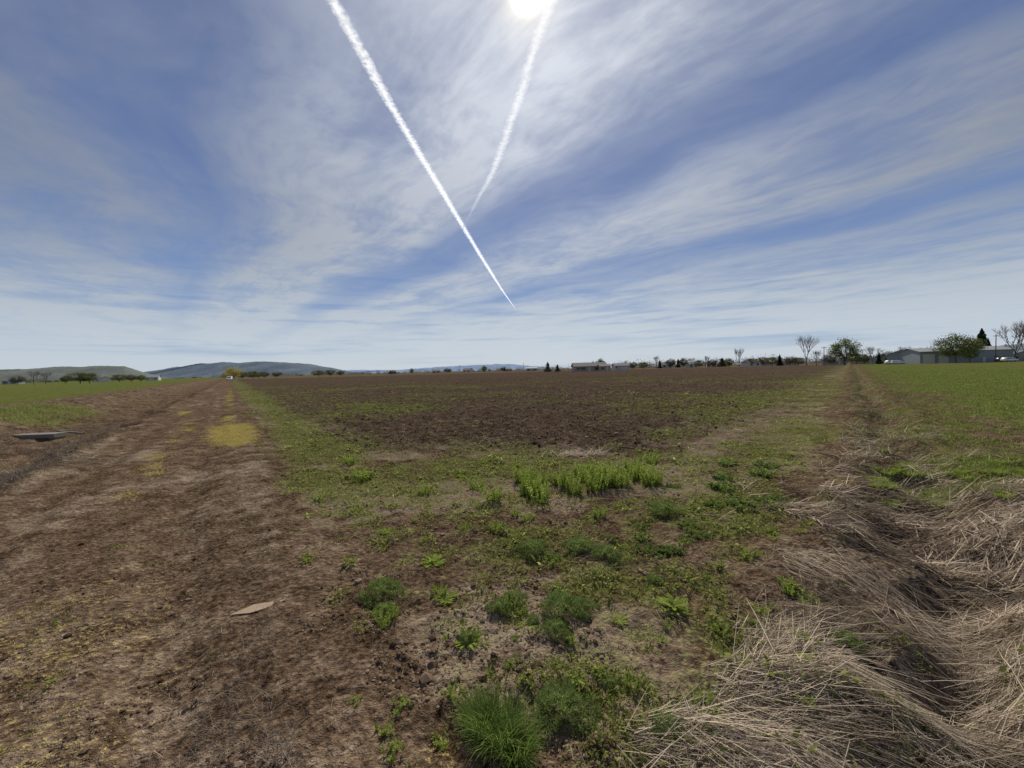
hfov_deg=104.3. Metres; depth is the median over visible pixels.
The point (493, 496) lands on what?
leafy weed
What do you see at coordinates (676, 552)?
broadleaf weed
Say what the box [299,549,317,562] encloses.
weed
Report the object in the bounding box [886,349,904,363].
machine shed
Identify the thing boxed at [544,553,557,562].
weed
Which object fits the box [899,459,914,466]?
grass tuft
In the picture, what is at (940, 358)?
door
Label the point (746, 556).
weed
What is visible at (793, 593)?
weed
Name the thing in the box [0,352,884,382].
distant treeline
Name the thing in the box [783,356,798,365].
budding tree
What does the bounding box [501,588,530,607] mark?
feathery weed
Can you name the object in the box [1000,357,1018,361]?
parked car
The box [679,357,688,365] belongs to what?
budding tree
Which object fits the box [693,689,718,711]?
weed
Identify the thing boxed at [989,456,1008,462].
grass tuft
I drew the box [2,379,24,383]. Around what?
farmhouse
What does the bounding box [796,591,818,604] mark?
weed
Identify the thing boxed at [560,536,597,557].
feathery weed
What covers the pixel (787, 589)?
weed
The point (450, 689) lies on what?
weed
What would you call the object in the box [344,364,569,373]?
hills
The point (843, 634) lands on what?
feathery weed
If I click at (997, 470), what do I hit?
grass tuft
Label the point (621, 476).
tall weed
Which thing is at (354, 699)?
weed
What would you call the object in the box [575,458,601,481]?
tall weed
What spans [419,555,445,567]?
rosette weed
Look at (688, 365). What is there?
farmhouse
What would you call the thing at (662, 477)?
leafy weed
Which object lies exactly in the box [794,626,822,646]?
weed
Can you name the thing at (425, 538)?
weed
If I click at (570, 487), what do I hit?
tall weed
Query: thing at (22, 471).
dead weeds
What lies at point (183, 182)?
sky
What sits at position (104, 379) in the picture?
farmhouse
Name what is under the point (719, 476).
broadleaf weed
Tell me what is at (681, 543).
weed
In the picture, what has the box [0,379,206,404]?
grass field
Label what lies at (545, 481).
tall weed
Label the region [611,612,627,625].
rosette weed
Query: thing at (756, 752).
dry grass
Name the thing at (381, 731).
weed
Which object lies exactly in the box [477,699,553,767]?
grass tuft
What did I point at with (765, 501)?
broadleaf weed
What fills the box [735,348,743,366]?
bare tree
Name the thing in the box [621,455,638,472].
tall weed
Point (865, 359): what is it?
budding tree
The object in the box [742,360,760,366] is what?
farmhouse
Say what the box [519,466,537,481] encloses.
tall weed
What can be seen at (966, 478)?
grass tuft
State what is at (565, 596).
feathery weed
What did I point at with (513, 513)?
leafy weed
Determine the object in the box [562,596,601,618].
feathery weed
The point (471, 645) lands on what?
rosette weed
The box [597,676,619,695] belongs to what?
feathery weed
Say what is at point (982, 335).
pine tree
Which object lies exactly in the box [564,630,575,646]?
weed
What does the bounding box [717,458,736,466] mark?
broadleaf weed
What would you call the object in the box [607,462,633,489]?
tall weed
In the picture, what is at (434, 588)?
leafy weed
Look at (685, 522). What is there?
broadleaf weed
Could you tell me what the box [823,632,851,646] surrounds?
broadleaf weed
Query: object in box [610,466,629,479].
tall weed
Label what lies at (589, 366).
ranch house
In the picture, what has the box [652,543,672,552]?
broadleaf weed
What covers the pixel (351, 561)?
weed
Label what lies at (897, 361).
parked car
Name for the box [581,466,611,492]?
tall weed
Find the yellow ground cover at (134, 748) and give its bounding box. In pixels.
[0,398,517,767]
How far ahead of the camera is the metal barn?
167.03 m
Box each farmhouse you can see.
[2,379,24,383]
[92,376,110,381]
[144,375,161,380]
[432,369,439,372]
[463,368,472,372]
[526,367,536,370]
[658,362,671,367]
[684,362,697,367]
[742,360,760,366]
[761,361,774,365]
[775,359,797,365]
[821,357,846,364]
[850,357,869,363]
[870,356,886,363]
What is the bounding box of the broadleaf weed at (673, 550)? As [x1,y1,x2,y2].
[664,545,682,553]
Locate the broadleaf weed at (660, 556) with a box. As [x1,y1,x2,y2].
[648,546,670,559]
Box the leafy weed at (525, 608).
[514,599,528,615]
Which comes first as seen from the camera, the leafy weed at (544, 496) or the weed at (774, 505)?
the weed at (774, 505)
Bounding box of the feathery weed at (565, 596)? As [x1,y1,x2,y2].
[540,588,589,627]
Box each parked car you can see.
[891,360,906,363]
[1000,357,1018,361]
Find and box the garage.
[611,363,629,369]
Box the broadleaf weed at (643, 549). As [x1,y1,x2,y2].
[635,541,651,551]
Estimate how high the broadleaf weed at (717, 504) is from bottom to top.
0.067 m
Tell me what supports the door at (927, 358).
in the metal barn
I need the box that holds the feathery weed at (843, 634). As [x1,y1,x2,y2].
[830,628,867,653]
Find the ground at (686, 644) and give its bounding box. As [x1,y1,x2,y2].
[0,362,1023,767]
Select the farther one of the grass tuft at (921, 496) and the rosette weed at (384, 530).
the grass tuft at (921, 496)
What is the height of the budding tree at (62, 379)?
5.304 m
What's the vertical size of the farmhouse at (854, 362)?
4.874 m
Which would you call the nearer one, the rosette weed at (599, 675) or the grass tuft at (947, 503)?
the rosette weed at (599, 675)
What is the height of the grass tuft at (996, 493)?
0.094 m
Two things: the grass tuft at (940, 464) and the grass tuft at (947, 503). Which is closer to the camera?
the grass tuft at (947, 503)
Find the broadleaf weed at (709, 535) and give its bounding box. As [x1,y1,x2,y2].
[702,531,715,537]
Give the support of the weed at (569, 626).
on the ground at (686, 644)
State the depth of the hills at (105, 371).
3478.63 m
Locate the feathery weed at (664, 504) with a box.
[647,499,685,517]
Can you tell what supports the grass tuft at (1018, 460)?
on the crop field at (1017, 365)
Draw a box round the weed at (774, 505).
[769,499,783,509]
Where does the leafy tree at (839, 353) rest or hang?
on the plowed field at (817, 372)
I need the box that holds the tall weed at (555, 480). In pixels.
[547,463,568,485]
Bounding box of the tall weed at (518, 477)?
[513,464,534,483]
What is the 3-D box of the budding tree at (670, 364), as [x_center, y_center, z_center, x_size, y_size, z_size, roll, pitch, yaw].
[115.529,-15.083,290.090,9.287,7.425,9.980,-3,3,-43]
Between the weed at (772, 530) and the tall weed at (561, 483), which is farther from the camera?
the tall weed at (561, 483)
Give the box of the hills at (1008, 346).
[807,343,1023,362]
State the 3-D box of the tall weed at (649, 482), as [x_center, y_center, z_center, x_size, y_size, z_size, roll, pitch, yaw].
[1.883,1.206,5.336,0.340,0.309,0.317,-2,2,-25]
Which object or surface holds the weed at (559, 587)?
on the ground at (686, 644)
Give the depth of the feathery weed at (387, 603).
2.63 m
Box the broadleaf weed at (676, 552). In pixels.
[672,544,687,554]
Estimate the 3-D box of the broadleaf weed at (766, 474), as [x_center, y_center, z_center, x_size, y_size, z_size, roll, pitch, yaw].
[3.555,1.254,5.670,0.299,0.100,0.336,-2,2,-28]
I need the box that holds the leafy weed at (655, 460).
[643,450,658,462]
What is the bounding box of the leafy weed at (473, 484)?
[467,474,484,488]
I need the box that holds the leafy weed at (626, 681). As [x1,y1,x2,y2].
[623,670,638,687]
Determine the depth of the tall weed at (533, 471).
5.59 m
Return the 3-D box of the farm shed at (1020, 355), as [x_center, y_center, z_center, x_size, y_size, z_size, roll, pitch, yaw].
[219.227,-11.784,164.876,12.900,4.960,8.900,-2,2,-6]
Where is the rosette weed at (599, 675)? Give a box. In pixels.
[590,664,608,676]
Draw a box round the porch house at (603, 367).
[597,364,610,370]
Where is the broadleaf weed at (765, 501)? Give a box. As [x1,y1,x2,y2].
[753,495,779,504]
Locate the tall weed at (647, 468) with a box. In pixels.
[634,458,655,478]
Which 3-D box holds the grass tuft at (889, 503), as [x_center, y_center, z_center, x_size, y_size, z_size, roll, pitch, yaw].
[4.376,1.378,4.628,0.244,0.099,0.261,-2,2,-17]
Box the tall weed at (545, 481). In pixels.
[520,469,548,493]
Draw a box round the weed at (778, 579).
[775,574,795,586]
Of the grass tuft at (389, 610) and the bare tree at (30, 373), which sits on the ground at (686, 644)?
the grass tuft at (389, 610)
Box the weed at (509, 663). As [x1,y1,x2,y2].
[504,657,518,669]
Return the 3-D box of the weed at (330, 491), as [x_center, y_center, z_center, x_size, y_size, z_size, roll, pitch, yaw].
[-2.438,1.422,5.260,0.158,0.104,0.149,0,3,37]
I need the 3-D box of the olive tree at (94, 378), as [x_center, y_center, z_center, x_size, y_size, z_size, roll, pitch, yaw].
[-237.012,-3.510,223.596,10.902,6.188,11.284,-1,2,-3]
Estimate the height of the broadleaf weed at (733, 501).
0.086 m
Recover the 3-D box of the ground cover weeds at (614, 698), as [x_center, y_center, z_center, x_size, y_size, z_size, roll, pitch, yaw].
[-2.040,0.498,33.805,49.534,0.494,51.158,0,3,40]
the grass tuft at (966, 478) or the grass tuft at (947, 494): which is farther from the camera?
the grass tuft at (966, 478)
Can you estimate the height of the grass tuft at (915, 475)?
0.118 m
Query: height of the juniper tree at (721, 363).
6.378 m
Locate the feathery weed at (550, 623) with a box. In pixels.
[530,617,575,641]
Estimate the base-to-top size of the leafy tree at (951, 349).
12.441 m
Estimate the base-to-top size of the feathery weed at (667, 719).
0.080 m
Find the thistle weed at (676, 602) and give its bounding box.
[655,592,691,614]
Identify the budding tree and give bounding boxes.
[6,376,27,384]
[60,376,71,382]
[125,375,137,381]
[270,372,282,377]
[629,362,637,367]
[664,359,676,366]
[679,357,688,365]
[707,359,718,366]
[758,357,765,365]
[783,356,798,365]
[822,356,836,364]
[860,356,869,363]
[880,350,894,360]
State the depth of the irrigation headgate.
11.93 m
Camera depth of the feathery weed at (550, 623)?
2.38 m
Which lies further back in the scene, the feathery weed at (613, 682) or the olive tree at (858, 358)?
the olive tree at (858, 358)
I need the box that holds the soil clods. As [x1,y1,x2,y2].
[0,372,998,767]
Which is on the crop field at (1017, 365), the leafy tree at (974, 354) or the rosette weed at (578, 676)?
the leafy tree at (974, 354)
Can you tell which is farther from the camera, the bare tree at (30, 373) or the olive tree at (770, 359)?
the olive tree at (770, 359)
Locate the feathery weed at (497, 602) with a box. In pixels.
[484,598,512,618]
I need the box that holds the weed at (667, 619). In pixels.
[661,618,675,629]
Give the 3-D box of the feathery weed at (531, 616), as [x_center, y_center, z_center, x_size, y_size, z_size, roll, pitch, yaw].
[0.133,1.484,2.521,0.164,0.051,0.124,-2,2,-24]
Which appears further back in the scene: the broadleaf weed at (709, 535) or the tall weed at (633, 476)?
the tall weed at (633, 476)
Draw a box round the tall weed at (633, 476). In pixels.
[630,466,644,479]
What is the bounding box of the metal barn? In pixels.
[897,346,1013,363]
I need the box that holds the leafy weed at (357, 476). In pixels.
[351,463,374,481]
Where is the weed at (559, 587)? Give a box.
[552,580,564,591]
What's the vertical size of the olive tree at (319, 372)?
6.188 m
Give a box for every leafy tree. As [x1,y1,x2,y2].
[136,374,146,380]
[724,357,735,366]
[825,338,862,364]
[925,332,990,362]
[956,335,988,362]
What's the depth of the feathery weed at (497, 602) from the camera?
2.64 m
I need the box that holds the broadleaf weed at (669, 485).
[665,482,682,488]
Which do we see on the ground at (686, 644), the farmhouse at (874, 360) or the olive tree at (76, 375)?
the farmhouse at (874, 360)
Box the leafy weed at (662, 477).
[645,467,664,484]
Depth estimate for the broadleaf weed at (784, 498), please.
4.63 m
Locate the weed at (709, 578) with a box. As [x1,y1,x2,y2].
[702,571,712,582]
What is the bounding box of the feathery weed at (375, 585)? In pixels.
[355,576,410,608]
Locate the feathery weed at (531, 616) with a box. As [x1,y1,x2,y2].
[525,613,539,624]
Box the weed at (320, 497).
[312,494,323,501]
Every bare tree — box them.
[27,371,38,383]
[36,372,51,383]
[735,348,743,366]
[795,335,818,365]
[810,350,821,365]
[862,346,884,363]
[993,321,1023,361]
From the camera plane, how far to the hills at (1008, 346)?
4754.38 m
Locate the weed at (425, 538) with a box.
[421,530,433,542]
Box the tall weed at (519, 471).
[512,464,532,480]
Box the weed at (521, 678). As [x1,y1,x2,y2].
[515,671,535,691]
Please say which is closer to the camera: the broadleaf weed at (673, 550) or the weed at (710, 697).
the weed at (710, 697)
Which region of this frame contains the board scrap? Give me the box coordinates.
[230,599,286,615]
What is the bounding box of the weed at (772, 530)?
[764,523,776,534]
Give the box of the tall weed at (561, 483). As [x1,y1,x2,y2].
[556,467,579,488]
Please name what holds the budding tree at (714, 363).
on the ground at (686, 644)
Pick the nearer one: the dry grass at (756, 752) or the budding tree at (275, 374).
the dry grass at (756, 752)
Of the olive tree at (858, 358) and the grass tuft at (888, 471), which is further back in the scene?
the olive tree at (858, 358)
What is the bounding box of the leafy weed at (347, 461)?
[342,453,356,464]
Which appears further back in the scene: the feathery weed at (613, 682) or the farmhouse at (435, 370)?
the farmhouse at (435, 370)
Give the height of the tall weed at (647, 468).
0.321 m
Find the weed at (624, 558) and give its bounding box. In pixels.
[619,553,630,562]
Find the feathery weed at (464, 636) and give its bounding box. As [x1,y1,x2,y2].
[456,629,481,646]
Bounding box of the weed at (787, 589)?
[781,583,795,594]
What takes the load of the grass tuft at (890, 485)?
on the ground at (686, 644)
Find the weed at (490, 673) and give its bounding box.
[484,666,496,676]
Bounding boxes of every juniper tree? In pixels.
[544,362,550,371]
[717,358,726,366]
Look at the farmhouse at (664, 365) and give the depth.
295.85 m
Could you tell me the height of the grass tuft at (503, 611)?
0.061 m
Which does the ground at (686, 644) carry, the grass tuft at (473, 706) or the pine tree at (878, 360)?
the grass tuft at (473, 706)
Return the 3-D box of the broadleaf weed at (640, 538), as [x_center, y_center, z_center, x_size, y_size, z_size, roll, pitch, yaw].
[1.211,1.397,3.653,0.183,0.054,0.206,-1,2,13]
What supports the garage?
on the plowed field at (817, 372)
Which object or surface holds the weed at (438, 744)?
on the ground at (686, 644)
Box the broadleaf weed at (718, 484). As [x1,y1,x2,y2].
[708,479,736,491]
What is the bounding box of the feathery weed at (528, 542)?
[512,538,548,559]
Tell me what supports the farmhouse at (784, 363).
on the ground at (686, 644)
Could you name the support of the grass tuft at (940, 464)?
on the ground at (686, 644)
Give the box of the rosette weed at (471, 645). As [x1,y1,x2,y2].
[455,629,480,649]
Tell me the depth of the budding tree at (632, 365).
248.99 m
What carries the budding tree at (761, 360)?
on the ground at (686, 644)
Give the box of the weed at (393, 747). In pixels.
[379,735,405,764]
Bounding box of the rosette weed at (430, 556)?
[422,553,441,561]
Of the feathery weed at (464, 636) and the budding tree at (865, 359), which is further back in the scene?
the budding tree at (865, 359)
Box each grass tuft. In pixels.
[378,602,400,618]
[445,679,514,742]
[448,677,545,764]
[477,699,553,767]
[492,600,512,615]
[857,473,886,482]
[868,481,883,487]
[870,475,891,482]
[873,466,898,475]
[879,478,897,488]
[879,497,900,508]
[888,464,904,471]
[898,466,922,476]
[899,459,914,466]
[913,492,943,504]
[919,497,950,508]
[926,488,945,498]
[937,461,950,466]
[939,466,962,475]
[945,492,959,498]
[954,471,981,480]
[976,455,997,461]
[983,466,1012,474]
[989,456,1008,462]
[990,488,1017,498]
[1002,457,1022,462]
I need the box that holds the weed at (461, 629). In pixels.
[460,623,480,637]
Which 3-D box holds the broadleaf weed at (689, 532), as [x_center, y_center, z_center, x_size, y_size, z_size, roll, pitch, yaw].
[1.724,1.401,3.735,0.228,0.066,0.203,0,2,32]
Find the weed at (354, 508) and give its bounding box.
[349,503,361,511]
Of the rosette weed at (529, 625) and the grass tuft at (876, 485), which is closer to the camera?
the rosette weed at (529, 625)
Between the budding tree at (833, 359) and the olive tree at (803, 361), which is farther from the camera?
the olive tree at (803, 361)
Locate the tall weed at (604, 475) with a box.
[593,464,615,486]
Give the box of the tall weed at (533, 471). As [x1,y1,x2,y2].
[521,466,537,477]
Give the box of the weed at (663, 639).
[656,634,667,644]
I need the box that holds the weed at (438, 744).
[431,730,447,750]
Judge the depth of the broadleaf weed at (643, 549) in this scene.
3.47 m
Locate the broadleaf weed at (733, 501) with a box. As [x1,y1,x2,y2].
[725,496,757,509]
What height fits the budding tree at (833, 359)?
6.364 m
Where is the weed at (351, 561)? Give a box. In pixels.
[343,553,358,566]
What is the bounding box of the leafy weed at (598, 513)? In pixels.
[591,504,606,518]
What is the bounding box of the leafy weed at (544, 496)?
[525,479,551,503]
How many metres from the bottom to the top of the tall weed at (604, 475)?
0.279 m
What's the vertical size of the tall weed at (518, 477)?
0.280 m
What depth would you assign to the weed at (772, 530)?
3.78 m
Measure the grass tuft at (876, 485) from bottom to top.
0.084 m
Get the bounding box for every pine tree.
[776,354,783,365]
[875,353,882,363]
[976,328,987,345]
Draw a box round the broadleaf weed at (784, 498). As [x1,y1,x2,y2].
[770,492,796,502]
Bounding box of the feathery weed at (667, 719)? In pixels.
[648,711,695,753]
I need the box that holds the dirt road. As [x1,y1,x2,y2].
[0,379,409,767]
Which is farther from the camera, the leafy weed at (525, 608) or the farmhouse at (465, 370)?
the farmhouse at (465, 370)
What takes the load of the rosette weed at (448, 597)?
on the ground at (686, 644)
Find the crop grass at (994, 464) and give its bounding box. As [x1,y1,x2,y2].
[0,368,1023,514]
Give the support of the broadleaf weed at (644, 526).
on the ground at (686, 644)
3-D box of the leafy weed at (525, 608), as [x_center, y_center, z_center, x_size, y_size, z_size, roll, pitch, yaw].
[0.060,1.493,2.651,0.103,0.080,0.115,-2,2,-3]
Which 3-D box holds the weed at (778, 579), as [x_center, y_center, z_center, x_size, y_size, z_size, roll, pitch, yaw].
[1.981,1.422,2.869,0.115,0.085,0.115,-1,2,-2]
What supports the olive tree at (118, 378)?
on the grass field at (15, 393)
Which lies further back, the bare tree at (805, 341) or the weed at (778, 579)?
the bare tree at (805, 341)
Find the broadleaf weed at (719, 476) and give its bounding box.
[712,472,733,480]
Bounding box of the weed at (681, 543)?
[677,537,688,545]
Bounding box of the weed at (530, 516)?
[523,510,535,520]
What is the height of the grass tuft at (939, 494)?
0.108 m
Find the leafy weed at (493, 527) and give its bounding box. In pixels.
[488,520,501,532]
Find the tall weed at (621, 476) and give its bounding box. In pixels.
[594,458,624,488]
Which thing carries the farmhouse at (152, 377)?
on the ground at (686, 644)
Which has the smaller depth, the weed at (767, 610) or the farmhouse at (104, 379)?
the weed at (767, 610)
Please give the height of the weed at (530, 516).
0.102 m
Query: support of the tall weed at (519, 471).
on the ground at (686, 644)
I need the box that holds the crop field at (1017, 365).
[859,361,1023,481]
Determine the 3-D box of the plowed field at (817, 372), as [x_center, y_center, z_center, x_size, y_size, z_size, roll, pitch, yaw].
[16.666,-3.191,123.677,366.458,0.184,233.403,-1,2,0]
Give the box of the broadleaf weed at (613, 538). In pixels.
[606,534,619,541]
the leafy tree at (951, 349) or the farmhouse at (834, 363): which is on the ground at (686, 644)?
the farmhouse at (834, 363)
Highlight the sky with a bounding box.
[0,0,1023,377]
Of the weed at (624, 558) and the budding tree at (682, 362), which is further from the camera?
the budding tree at (682, 362)
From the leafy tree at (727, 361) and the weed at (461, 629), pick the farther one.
the leafy tree at (727, 361)
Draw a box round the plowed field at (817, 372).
[235,364,847,458]
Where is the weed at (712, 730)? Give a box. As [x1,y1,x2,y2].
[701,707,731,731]
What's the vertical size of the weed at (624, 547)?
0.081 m
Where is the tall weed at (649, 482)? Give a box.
[638,463,664,486]
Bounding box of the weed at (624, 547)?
[616,542,626,549]
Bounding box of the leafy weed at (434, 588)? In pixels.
[432,582,448,597]
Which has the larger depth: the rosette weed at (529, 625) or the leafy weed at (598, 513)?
the leafy weed at (598, 513)
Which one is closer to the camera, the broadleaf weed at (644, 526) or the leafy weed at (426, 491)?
the broadleaf weed at (644, 526)
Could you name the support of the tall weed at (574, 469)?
on the ground at (686, 644)
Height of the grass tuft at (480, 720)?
0.189 m
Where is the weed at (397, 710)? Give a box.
[390,692,412,716]
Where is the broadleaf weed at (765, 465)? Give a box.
[754,459,779,468]
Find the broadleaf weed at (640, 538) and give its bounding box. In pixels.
[634,530,653,541]
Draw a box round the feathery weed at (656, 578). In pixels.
[644,573,665,584]
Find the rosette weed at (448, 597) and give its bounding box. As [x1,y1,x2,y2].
[433,589,457,604]
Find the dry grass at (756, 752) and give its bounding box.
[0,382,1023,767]
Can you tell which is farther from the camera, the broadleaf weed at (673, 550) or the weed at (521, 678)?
the broadleaf weed at (673, 550)
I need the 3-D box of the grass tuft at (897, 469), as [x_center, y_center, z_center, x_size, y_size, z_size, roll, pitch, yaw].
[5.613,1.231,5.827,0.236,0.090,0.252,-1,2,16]
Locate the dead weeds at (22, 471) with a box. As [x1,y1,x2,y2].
[0,416,309,767]
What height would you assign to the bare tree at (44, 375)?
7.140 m
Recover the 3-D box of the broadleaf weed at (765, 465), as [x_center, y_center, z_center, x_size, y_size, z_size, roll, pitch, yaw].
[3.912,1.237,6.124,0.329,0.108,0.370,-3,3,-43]
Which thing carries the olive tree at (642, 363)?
on the ground at (686, 644)
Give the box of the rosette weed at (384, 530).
[378,528,391,533]
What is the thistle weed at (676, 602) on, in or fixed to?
on the ground at (686, 644)
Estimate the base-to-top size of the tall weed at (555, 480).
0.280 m
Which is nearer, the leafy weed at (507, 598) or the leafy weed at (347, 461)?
the leafy weed at (507, 598)
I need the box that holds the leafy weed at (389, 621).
[373,601,398,627]
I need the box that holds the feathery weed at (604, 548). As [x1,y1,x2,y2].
[590,543,620,561]
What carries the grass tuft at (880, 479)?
on the ground at (686, 644)
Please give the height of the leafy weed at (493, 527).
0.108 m
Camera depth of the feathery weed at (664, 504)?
4.27 m
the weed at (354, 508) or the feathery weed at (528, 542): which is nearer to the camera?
the feathery weed at (528, 542)
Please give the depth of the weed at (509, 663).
2.14 m
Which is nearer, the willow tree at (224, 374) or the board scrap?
the board scrap
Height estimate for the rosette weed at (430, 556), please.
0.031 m
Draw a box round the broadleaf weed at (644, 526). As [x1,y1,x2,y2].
[635,523,650,530]
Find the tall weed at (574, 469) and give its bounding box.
[571,458,590,478]
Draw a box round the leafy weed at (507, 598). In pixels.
[500,588,517,609]
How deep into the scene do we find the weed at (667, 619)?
2.44 m
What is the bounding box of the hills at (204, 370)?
[144,361,359,377]
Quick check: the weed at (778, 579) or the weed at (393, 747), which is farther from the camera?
the weed at (778, 579)
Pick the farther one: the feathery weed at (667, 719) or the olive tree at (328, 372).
the olive tree at (328, 372)
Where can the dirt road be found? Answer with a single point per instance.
(220, 474)
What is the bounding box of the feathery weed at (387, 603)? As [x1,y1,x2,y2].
[371,601,401,617]
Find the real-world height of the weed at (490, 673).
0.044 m
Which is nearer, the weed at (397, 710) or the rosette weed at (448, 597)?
the weed at (397, 710)
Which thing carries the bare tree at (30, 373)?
on the grass field at (15, 393)
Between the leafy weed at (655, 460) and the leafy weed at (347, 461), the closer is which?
the leafy weed at (655, 460)
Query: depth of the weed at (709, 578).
2.98 m
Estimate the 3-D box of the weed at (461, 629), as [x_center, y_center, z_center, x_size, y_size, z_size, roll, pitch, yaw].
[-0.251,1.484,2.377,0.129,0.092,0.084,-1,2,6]
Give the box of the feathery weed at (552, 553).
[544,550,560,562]
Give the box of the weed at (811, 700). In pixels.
[794,691,814,711]
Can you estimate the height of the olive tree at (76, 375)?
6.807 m
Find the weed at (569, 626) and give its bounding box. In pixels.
[554,618,571,629]
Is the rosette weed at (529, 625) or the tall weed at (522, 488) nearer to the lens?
the rosette weed at (529, 625)
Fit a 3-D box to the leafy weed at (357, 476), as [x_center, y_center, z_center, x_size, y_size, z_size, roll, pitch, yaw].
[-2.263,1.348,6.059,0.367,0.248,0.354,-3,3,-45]
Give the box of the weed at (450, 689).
[439,677,465,704]
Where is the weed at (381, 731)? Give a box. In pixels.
[373,716,394,735]
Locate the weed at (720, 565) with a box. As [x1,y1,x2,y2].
[707,557,725,569]
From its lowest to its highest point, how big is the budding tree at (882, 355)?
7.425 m
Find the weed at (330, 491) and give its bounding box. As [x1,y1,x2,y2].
[321,487,332,494]
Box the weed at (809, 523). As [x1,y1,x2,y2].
[800,518,815,527]
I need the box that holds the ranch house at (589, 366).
[571,362,606,371]
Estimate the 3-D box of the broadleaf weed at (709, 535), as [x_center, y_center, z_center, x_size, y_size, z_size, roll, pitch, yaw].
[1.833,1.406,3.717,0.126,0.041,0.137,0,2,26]
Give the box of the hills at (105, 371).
[0,366,166,382]
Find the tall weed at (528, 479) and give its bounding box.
[522,472,537,486]
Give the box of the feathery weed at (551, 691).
[530,675,601,743]
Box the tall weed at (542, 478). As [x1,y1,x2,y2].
[536,469,550,482]
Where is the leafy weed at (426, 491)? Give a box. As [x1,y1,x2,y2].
[416,484,430,495]
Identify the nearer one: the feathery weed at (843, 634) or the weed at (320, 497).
the feathery weed at (843, 634)
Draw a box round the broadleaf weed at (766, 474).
[748,467,774,478]
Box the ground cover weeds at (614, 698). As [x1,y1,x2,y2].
[0,378,1023,767]
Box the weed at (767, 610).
[753,602,769,616]
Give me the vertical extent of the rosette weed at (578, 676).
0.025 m
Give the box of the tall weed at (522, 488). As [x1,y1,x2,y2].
[519,476,539,495]
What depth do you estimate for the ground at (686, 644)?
3.35 m
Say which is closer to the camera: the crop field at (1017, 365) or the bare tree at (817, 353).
the crop field at (1017, 365)
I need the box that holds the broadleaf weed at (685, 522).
[676,519,696,527]
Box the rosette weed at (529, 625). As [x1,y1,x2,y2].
[518,618,537,631]
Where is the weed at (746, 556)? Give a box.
[740,548,756,560]
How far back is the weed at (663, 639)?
2.30 m
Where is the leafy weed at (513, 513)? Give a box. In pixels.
[509,506,521,516]
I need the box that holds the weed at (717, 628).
[710,618,729,638]
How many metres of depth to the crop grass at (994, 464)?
13.17 m
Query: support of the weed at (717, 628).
on the ground at (686, 644)
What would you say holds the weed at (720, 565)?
on the ground at (686, 644)
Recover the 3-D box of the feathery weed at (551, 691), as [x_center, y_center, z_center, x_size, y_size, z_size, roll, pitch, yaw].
[0.254,1.488,1.847,0.327,0.124,0.432,0,2,24]
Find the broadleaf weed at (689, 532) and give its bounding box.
[684,527,708,537]
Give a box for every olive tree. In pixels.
[61,371,94,382]
[76,372,101,382]
[111,374,128,381]
[237,372,248,377]
[245,371,260,378]
[311,370,323,375]
[324,370,336,375]
[638,362,647,367]
[694,360,705,365]
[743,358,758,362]
[763,357,777,365]
[794,357,807,364]
[845,353,867,363]
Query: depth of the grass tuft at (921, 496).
4.74 m
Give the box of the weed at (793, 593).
[782,580,804,598]
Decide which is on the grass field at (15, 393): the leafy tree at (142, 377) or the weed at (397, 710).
the leafy tree at (142, 377)
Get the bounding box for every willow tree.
[221,372,228,379]
[225,366,243,379]
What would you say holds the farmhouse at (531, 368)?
on the ground at (686, 644)
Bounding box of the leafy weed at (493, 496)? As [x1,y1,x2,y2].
[479,482,502,504]
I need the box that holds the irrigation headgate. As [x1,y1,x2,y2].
[11,430,84,439]
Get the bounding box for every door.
[923,354,934,363]
[938,355,948,362]
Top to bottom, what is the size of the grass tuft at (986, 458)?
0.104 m
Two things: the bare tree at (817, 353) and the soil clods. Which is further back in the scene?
the bare tree at (817, 353)
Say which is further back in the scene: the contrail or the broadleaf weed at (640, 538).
the contrail
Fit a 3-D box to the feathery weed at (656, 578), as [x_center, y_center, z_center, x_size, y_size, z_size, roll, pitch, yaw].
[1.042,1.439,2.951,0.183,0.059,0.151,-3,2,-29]
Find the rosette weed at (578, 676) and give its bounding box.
[566,668,585,685]
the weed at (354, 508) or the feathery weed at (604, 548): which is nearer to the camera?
the feathery weed at (604, 548)
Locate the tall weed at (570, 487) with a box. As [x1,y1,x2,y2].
[565,474,583,495]
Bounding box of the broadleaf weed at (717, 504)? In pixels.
[703,497,724,507]
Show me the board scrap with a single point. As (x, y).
(250, 609)
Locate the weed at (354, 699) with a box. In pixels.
[347,693,363,706]
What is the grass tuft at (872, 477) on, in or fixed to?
on the ground at (686, 644)
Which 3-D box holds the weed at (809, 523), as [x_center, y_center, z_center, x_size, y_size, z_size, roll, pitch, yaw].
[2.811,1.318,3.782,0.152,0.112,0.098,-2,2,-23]
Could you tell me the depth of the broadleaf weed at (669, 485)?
5.25 m
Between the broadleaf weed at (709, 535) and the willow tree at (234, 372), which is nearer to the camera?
the broadleaf weed at (709, 535)
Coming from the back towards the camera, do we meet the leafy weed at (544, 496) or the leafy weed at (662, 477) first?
the leafy weed at (662, 477)
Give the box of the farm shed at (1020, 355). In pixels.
[1016,351,1023,360]
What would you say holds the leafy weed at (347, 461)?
on the ground at (686, 644)
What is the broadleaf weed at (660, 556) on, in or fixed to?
on the ground at (686, 644)

